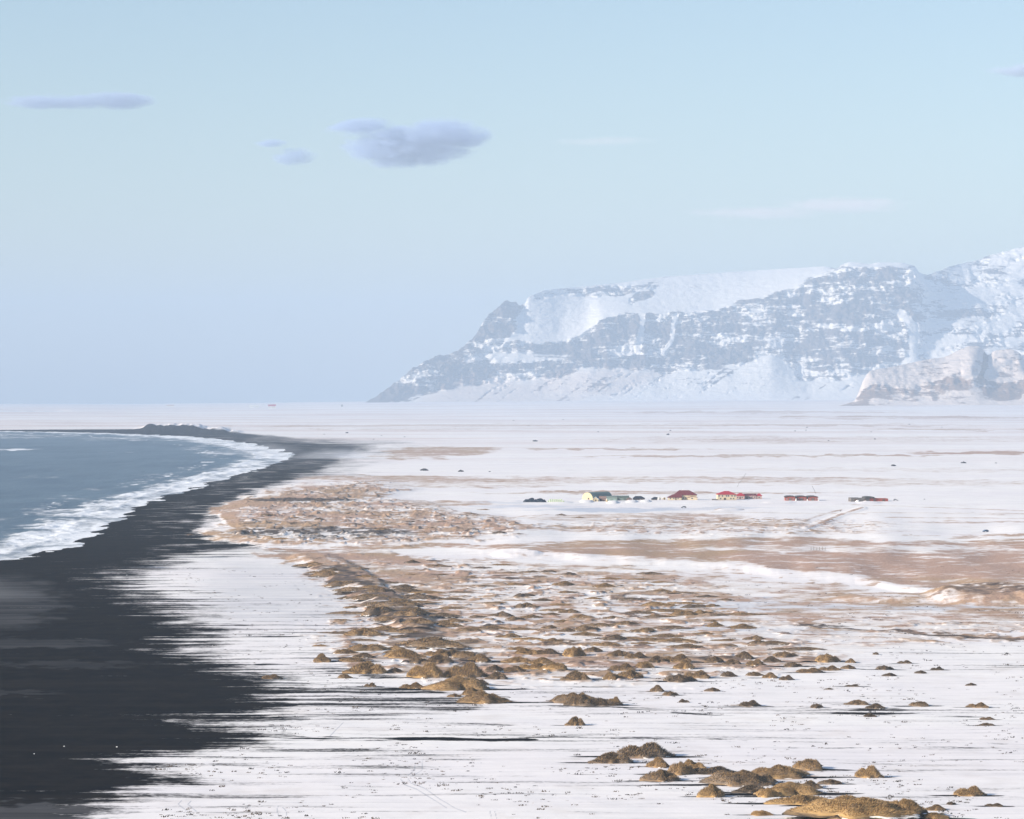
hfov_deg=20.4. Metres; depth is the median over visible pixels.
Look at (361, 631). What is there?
grass hummock
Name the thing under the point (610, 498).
teal shed
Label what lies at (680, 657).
grass hummock
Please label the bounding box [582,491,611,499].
arched barn
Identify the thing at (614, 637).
grass hummock
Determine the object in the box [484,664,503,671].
grass hummock
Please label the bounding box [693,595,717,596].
grass hummock
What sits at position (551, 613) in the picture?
grass hummock
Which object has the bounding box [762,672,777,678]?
grass hummock
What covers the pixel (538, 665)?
grass hummock
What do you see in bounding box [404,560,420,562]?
grass hummock
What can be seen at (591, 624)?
grass hummock
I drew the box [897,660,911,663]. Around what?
grass hummock
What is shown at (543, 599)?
grass hummock
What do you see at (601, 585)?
grass hummock
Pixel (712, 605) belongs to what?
grass hummock
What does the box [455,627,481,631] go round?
grass hummock
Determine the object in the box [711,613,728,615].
grass hummock
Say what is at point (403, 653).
grass hummock
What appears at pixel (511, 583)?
grass hummock
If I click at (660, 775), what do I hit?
grass hummock
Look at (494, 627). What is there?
grass hummock
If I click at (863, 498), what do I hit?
terraced barn
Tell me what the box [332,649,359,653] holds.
grass hummock
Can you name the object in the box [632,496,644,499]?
dark roofed shed
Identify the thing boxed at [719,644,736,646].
grass hummock
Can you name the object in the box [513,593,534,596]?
grass hummock
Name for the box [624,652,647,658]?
grass hummock
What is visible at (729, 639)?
grass hummock
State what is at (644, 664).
grass hummock
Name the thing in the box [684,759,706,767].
grass hummock
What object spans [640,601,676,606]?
grass hummock
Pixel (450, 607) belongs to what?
grass hummock
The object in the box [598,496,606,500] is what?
brown shed
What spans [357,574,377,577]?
grass hummock
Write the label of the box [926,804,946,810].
grass hummock
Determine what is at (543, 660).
grass hummock
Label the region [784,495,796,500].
red barn
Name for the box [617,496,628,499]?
long green shed
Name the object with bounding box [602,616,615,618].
grass hummock
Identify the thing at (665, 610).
grass hummock
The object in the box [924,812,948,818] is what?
grass hummock
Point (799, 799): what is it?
grass hummock
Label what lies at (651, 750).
grass hummock
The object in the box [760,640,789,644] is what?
grass hummock
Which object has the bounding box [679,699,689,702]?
grass hummock
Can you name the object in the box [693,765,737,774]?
grass hummock
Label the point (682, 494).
farmhouse
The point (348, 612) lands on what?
grass hummock
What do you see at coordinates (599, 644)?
grass hummock
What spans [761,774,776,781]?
grass hummock
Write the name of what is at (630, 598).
grass hummock
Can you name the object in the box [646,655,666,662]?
grass hummock
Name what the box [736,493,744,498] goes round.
cottage
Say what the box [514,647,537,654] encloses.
grass hummock
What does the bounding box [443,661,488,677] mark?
grass hummock
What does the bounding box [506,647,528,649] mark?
grass hummock
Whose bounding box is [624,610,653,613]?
grass hummock
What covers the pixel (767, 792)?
grass hummock
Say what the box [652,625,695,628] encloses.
grass hummock
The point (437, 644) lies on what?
grass hummock
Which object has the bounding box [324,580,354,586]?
grass hummock
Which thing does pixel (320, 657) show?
grass hummock
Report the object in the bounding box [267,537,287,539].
grass hummock
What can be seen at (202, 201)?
sky
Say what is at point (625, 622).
grass hummock
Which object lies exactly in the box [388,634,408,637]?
grass hummock
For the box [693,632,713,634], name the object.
grass hummock
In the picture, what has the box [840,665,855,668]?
grass hummock
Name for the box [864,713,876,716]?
grass hummock
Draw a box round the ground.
[0,400,1023,818]
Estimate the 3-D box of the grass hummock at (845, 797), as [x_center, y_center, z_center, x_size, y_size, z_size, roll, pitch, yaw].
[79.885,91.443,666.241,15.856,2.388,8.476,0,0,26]
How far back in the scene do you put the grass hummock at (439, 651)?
1038.09 m
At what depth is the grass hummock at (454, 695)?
898.95 m
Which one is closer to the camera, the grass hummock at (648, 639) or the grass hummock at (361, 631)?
the grass hummock at (648, 639)
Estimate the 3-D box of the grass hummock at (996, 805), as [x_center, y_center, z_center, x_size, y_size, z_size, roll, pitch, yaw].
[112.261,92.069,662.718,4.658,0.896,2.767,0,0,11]
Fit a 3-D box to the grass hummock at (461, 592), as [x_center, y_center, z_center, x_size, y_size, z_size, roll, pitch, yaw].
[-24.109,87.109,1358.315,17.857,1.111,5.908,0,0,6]
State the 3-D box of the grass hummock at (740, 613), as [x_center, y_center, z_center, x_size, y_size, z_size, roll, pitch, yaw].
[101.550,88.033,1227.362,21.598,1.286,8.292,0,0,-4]
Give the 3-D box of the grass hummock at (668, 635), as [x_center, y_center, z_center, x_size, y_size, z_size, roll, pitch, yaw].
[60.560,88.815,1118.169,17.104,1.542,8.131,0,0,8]
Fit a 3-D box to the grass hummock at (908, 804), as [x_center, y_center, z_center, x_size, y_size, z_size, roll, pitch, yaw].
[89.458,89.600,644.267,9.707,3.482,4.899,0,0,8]
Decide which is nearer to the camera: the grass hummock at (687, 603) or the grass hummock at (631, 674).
the grass hummock at (631, 674)
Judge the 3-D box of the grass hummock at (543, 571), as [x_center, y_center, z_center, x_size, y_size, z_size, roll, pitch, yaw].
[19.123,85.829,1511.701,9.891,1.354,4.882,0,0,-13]
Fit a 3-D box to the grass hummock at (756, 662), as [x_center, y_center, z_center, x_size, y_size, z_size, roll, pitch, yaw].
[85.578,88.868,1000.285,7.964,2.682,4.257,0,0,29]
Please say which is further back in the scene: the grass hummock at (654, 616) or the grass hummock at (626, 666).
the grass hummock at (654, 616)
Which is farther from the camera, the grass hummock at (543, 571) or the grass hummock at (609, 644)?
the grass hummock at (543, 571)
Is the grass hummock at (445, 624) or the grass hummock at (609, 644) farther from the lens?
the grass hummock at (445, 624)
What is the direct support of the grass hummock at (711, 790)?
on the ground
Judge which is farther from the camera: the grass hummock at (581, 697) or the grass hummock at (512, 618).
the grass hummock at (512, 618)
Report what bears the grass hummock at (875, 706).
on the ground
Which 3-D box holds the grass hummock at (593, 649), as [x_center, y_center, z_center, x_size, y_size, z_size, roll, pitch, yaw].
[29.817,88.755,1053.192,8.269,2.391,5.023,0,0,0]
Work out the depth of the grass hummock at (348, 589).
1354.38 m
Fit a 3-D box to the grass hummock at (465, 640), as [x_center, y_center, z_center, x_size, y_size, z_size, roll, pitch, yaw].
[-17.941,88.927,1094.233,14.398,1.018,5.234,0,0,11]
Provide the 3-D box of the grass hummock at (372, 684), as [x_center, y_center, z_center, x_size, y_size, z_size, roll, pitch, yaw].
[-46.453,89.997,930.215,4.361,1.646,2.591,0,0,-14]
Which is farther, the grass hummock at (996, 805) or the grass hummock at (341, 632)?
the grass hummock at (341, 632)
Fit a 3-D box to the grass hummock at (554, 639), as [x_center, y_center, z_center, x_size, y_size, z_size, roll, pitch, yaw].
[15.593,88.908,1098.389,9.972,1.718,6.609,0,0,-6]
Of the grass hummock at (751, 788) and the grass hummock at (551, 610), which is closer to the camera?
the grass hummock at (751, 788)
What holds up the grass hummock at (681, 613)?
on the ground
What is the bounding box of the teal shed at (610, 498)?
[606,496,616,500]
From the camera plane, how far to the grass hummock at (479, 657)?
1016.60 m
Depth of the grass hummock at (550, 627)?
1154.48 m
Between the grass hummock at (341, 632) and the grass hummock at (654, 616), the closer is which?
the grass hummock at (341, 632)
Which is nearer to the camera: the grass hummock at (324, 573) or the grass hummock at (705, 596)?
the grass hummock at (705, 596)
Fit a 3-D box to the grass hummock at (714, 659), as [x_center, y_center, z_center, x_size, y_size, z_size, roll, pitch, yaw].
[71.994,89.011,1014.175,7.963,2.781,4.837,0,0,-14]
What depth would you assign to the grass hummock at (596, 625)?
1162.84 m
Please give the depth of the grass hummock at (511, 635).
1113.54 m
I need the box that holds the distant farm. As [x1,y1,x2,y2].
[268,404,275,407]
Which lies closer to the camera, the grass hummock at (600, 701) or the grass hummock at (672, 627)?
the grass hummock at (600, 701)
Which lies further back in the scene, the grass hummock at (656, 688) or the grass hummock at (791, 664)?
the grass hummock at (791, 664)
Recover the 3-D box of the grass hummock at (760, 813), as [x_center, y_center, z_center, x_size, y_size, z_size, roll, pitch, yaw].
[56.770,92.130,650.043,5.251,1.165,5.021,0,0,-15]
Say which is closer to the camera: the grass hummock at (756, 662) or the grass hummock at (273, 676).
the grass hummock at (273, 676)
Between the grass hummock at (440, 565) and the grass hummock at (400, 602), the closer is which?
the grass hummock at (400, 602)
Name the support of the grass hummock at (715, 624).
on the ground
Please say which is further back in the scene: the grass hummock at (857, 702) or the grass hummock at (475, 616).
the grass hummock at (475, 616)
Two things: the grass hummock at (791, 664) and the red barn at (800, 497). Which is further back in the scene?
the red barn at (800, 497)
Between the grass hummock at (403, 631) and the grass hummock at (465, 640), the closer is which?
the grass hummock at (465, 640)
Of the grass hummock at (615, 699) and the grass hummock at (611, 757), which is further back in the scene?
the grass hummock at (615, 699)
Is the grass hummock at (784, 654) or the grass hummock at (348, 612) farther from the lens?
the grass hummock at (348, 612)
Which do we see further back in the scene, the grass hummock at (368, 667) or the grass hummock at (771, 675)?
the grass hummock at (368, 667)
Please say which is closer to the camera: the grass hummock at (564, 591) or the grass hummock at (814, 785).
the grass hummock at (814, 785)
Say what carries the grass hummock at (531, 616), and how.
on the ground
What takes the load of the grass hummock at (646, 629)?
on the ground
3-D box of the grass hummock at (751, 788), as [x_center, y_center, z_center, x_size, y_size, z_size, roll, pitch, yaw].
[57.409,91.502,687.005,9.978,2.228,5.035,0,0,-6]
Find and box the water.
[0,411,294,559]
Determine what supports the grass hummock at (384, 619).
on the ground
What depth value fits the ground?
1248.32 m
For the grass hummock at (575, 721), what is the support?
on the ground
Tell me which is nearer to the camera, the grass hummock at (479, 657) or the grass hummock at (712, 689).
the grass hummock at (712, 689)
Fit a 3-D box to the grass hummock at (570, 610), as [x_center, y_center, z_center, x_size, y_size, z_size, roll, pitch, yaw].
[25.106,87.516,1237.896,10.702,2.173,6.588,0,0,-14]
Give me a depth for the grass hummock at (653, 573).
1491.60 m
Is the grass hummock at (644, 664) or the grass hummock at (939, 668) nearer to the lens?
the grass hummock at (939, 668)
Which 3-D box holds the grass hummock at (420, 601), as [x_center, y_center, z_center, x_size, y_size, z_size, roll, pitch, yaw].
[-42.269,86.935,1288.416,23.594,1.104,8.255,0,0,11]
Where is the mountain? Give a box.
[367,247,1023,401]
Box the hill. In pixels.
[839,346,1023,405]
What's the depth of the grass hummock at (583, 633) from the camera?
1122.44 m
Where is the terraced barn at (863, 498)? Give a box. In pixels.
[848,496,887,501]
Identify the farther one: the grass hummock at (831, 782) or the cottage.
the cottage
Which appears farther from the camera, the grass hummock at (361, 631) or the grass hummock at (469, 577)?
the grass hummock at (469, 577)
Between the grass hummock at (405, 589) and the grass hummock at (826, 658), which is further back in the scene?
the grass hummock at (405, 589)
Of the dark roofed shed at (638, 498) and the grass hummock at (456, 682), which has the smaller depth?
the grass hummock at (456, 682)
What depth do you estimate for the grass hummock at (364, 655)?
1030.24 m
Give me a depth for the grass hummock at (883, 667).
984.87 m
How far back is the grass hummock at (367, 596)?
1298.08 m
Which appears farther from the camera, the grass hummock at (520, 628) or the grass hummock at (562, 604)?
the grass hummock at (562, 604)
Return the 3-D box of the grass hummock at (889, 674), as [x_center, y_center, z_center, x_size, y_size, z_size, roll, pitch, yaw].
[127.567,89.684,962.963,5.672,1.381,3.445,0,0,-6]
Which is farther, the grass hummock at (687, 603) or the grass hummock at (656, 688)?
the grass hummock at (687, 603)
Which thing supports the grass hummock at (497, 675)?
on the ground
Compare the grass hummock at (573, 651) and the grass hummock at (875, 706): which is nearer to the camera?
the grass hummock at (875, 706)
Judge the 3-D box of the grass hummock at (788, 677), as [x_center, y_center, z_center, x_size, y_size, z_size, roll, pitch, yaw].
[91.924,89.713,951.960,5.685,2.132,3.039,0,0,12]
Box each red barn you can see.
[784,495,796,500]
[795,495,807,500]
[806,495,818,500]
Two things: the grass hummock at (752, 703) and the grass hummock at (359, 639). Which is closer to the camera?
the grass hummock at (752, 703)
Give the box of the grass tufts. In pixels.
[152,564,1023,818]
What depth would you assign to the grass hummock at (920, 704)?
870.26 m
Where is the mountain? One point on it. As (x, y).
(842, 331)
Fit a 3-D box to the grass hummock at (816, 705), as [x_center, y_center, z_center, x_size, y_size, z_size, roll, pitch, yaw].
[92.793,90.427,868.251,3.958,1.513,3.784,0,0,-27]
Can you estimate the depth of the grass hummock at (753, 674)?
964.10 m
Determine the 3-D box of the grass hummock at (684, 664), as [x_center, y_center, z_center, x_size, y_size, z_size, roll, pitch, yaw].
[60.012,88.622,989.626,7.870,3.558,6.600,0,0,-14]
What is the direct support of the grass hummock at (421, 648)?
on the ground
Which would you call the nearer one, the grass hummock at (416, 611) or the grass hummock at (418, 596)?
the grass hummock at (416, 611)
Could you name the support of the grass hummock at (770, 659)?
on the ground
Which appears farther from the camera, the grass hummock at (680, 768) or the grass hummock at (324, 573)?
the grass hummock at (324, 573)
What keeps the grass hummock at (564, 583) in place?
on the ground
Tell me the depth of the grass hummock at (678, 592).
1352.36 m
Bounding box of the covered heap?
[523,498,545,501]
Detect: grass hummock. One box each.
[262,674,282,678]
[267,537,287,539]
[291,561,321,566]
[308,570,342,577]
[313,653,330,662]
[317,631,346,633]
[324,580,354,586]
[325,611,361,613]
[332,587,370,591]
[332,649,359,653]
[333,591,348,594]
[337,674,352,677]
[338,657,363,661]
[342,661,387,673]
[343,593,390,599]
[343,605,357,608]
[343,627,384,635]
[346,643,390,650]
[350,638,377,640]
[352,652,374,657]
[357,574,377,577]
[360,585,387,587]
[360,605,392,616]
[361,599,423,606]
[364,682,376,686]
[365,587,395,592]
[369,625,398,630]
[371,616,394,621]
[382,648,425,658]
[386,629,419,632]
[387,667,401,672]
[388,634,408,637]
[388,645,407,649]
[389,584,415,587]
[393,587,423,592]
[393,607,428,610]
[393,607,428,615]
[396,636,461,644]
[399,593,443,599]
[399,682,423,688]
[400,617,438,624]
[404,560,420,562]
[404,641,470,647]
[406,661,448,677]
[408,590,446,593]
[408,657,426,663]
[413,600,442,603]
[415,646,426,649]
[421,654,453,663]
[421,675,489,690]
[425,649,448,655]
[426,564,451,566]
[429,612,460,617]
[437,597,466,599]
[437,606,466,608]
[437,618,467,622]
[437,621,463,626]
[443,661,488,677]
[445,649,460,654]
[447,693,460,696]
[449,591,475,592]
[451,651,475,657]
[454,640,477,641]
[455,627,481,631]
[456,691,511,703]
[459,576,478,577]
[462,687,488,694]
[466,625,507,629]
[467,676,489,684]
[468,653,491,661]
[469,615,486,617]
[472,566,490,568]
[483,601,507,603]
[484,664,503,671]
[485,671,507,678]
[489,611,512,615]
[495,633,520,637]
[501,656,529,662]
[503,665,526,671]
[504,627,544,629]
[505,616,524,620]
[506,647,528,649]
[507,582,530,584]
[511,637,546,640]
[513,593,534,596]
[514,602,539,607]
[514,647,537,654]
[519,662,543,669]
[521,614,542,617]
[528,657,553,663]
[530,598,553,600]
[535,648,561,654]
[538,609,564,610]
[539,570,555,572]
[540,612,560,614]
[541,625,556,628]
[541,638,562,641]
[542,662,567,670]
[548,603,570,605]
[549,692,596,702]
[551,580,574,585]
[553,619,568,622]
[553,628,578,631]
[557,590,579,592]
[558,608,580,612]
[560,670,590,679]
[561,572,576,574]
[562,646,586,656]
[563,692,590,705]
[564,716,584,725]
[565,672,589,680]
[568,614,593,617]
[569,631,602,635]
[574,625,600,630]
[578,697,622,705]
[583,646,602,651]
[585,623,613,626]
[588,751,633,763]
[590,643,623,645]
[592,583,615,587]
[592,623,614,626]
[597,642,621,645]
[598,577,620,578]
[599,634,625,640]
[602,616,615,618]
[603,672,616,679]
[607,649,628,656]
[608,662,635,670]
[609,696,620,702]
[614,597,646,599]
[614,620,638,624]
[617,669,643,678]
[617,742,675,758]
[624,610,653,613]
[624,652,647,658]
[627,578,653,579]
[631,627,655,632]
[631,642,656,643]
[635,661,654,667]
[637,571,663,574]
[638,637,663,640]
[639,768,680,781]
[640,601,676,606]
[642,614,677,617]
[645,589,670,591]
[646,608,686,611]
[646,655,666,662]
[646,756,669,767]
[648,634,684,637]
[650,685,664,691]
[651,581,677,582]
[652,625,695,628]
[652,638,701,642]
[662,653,691,662]
[662,691,678,695]
[663,591,695,592]
[663,674,696,682]
[667,643,704,647]
[667,761,695,775]
[669,610,697,615]
[672,602,707,603]
[673,659,695,669]
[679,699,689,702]
[680,604,705,607]
[684,670,709,678]
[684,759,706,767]
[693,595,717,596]
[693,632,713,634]
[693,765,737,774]
[695,610,713,613]
[696,783,724,797]
[699,769,777,786]
[704,621,723,626]
[704,687,720,691]
[705,604,721,606]
[705,656,723,662]
[710,638,735,640]
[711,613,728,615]
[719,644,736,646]
[720,671,737,676]
[722,659,741,663]
[727,612,770,614]
[728,623,757,628]
[731,784,764,792]
[735,651,754,659]
[740,700,760,706]
[742,635,766,639]
[746,659,765,665]
[746,672,762,675]
[747,639,764,643]
[751,764,809,778]
[751,810,772,815]
[753,781,822,795]
[756,787,780,797]
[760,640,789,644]
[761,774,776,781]
[762,656,781,661]
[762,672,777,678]
[763,794,824,804]
[766,647,826,650]
[773,651,797,657]
[779,675,794,679]
[782,797,921,818]
[784,662,801,666]
[792,758,822,770]
[796,667,822,672]
[797,780,822,788]
[810,703,823,707]
[815,653,840,662]
[817,779,841,784]
[818,665,840,670]
[834,795,858,800]
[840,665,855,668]
[843,699,868,704]
[845,658,855,662]
[854,765,884,777]
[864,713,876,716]
[865,703,885,708]
[876,665,893,669]
[881,673,896,675]
[892,798,927,813]
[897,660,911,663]
[909,701,928,706]
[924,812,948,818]
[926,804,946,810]
[930,666,943,669]
[953,785,986,796]
[965,702,988,707]
[976,723,994,725]
[980,717,995,719]
[984,803,1002,806]
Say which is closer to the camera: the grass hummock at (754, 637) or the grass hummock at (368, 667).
the grass hummock at (368, 667)
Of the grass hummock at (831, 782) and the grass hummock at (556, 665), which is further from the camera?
the grass hummock at (556, 665)
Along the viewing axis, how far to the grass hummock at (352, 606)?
1261.62 m
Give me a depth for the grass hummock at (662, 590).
1363.71 m
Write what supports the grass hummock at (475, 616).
on the ground
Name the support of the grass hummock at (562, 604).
on the ground
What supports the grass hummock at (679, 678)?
on the ground
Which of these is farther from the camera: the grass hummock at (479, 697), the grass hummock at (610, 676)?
the grass hummock at (610, 676)
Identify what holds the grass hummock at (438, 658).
on the ground
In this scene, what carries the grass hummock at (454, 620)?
on the ground
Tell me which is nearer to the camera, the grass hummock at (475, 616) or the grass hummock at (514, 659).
the grass hummock at (514, 659)
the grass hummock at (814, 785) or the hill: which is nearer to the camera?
the grass hummock at (814, 785)
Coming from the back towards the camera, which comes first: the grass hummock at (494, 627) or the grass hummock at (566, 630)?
the grass hummock at (494, 627)
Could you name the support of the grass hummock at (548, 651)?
on the ground
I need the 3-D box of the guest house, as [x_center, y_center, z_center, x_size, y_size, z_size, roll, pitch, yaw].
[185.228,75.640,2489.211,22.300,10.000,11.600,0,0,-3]
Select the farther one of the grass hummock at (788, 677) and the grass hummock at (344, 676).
the grass hummock at (344, 676)
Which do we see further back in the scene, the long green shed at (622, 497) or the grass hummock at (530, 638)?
the long green shed at (622, 497)
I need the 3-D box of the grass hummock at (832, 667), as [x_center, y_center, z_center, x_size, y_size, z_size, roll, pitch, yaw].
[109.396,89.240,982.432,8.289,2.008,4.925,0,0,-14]
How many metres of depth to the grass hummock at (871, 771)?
711.28 m
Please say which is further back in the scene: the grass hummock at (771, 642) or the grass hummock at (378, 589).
the grass hummock at (378, 589)
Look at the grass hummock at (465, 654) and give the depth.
1028.59 m
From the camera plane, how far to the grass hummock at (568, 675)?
951.27 m
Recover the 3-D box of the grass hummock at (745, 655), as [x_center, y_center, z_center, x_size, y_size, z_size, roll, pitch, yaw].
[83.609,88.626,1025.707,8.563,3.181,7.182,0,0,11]
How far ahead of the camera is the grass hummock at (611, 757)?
739.55 m
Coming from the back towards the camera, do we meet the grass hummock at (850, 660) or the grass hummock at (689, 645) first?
the grass hummock at (689, 645)
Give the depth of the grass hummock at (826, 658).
1012.66 m
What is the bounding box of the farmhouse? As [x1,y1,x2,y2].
[667,489,697,499]
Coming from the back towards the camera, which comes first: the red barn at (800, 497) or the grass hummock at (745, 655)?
the red barn at (800, 497)
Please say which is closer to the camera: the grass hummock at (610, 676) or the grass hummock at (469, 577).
the grass hummock at (610, 676)
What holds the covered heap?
on the ground
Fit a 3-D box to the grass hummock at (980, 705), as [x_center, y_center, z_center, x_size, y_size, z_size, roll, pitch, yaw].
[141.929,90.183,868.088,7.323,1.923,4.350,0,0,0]
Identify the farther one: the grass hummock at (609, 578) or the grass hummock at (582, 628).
the grass hummock at (609, 578)
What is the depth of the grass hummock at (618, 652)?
1033.97 m
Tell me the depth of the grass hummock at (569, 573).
1489.37 m
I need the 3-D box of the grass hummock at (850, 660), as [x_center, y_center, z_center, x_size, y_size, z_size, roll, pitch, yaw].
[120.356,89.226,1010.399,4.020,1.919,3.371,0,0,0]
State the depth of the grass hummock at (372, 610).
1217.67 m
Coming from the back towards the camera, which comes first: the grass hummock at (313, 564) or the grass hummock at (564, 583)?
the grass hummock at (313, 564)
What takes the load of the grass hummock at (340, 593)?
on the ground
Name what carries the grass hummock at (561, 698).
on the ground
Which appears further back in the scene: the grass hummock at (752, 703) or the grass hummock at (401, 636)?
the grass hummock at (401, 636)
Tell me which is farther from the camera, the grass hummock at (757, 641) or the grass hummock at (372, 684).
the grass hummock at (757, 641)
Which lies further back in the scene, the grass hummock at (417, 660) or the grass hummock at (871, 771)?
the grass hummock at (417, 660)
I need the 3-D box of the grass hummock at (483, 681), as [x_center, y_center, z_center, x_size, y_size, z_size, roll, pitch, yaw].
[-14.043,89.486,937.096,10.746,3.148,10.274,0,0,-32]
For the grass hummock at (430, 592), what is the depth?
1355.88 m
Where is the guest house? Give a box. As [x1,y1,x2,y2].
[712,490,736,499]
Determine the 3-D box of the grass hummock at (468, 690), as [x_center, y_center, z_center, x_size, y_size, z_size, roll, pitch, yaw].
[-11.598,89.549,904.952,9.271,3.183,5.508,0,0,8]
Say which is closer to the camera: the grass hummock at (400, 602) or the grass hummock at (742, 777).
the grass hummock at (742, 777)
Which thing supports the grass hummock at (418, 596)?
on the ground
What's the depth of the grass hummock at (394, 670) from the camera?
976.84 m
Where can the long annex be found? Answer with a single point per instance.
(754, 496)
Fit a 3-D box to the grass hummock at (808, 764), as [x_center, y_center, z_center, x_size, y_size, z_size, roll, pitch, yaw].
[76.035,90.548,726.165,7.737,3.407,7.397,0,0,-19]
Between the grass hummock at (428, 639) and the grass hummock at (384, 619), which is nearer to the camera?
the grass hummock at (428, 639)
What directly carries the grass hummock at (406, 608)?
on the ground
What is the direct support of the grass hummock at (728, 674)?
on the ground
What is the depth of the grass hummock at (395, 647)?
1060.38 m
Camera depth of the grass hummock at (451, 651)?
1041.22 m
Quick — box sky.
[0,0,1023,403]
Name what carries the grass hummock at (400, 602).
on the ground
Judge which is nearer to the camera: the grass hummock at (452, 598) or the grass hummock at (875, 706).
the grass hummock at (875, 706)
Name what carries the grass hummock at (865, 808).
on the ground
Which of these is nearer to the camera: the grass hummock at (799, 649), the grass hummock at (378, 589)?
the grass hummock at (799, 649)
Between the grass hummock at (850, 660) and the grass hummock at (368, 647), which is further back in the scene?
the grass hummock at (368, 647)
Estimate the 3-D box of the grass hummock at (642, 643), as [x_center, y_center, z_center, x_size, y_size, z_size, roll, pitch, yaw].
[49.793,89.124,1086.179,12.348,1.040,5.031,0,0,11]
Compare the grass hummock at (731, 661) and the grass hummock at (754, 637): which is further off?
the grass hummock at (754, 637)
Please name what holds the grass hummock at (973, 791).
on the ground
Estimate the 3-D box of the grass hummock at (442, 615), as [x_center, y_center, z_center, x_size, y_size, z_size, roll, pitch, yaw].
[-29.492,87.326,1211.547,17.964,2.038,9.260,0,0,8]
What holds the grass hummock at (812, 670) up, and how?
on the ground
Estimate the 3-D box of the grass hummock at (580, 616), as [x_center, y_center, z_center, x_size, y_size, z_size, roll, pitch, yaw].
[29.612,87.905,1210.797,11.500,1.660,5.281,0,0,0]
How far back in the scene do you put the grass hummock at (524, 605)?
1264.90 m
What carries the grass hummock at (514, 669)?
on the ground
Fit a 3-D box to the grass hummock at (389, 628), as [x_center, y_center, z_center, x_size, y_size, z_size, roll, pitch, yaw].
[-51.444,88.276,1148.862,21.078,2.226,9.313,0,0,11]
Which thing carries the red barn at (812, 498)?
on the ground
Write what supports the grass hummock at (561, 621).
on the ground
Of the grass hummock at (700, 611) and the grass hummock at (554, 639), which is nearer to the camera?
the grass hummock at (554, 639)
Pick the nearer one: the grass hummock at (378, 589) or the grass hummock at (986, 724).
the grass hummock at (986, 724)
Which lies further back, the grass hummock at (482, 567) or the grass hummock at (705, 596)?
the grass hummock at (482, 567)
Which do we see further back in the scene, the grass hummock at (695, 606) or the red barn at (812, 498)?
the red barn at (812, 498)
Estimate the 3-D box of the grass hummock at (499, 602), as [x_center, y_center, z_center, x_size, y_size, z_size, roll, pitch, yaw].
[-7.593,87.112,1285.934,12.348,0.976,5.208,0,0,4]
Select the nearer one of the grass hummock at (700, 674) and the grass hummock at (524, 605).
the grass hummock at (700, 674)
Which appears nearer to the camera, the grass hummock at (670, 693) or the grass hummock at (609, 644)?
the grass hummock at (670, 693)
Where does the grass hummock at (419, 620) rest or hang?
on the ground
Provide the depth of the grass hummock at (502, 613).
1217.93 m
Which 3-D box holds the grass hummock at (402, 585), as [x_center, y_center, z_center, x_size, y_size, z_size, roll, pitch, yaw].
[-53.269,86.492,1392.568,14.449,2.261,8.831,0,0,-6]
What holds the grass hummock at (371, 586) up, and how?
on the ground
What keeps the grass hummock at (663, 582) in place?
on the ground
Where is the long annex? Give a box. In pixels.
[744,493,761,498]
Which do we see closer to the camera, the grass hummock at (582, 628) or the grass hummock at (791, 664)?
the grass hummock at (791, 664)
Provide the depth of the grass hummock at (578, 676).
948.83 m
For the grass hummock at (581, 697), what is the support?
on the ground
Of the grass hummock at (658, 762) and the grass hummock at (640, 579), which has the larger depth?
the grass hummock at (640, 579)
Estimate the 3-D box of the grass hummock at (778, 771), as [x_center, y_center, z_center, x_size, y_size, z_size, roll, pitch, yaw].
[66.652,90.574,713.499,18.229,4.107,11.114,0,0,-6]
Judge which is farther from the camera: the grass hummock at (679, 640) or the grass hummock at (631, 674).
the grass hummock at (679, 640)
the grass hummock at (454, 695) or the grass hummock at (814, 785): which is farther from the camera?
the grass hummock at (454, 695)
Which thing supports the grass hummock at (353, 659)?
on the ground
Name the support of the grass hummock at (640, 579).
on the ground
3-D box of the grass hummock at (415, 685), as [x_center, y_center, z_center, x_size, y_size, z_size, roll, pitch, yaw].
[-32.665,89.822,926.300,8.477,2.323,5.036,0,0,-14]
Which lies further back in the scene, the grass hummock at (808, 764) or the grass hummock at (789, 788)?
the grass hummock at (808, 764)
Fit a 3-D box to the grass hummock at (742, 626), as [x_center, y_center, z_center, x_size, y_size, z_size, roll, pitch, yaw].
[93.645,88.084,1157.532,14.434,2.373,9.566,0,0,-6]
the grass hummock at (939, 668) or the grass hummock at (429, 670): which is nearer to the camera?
the grass hummock at (429, 670)
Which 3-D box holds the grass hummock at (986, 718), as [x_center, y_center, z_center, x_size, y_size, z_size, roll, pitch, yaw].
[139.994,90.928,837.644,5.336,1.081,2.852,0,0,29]

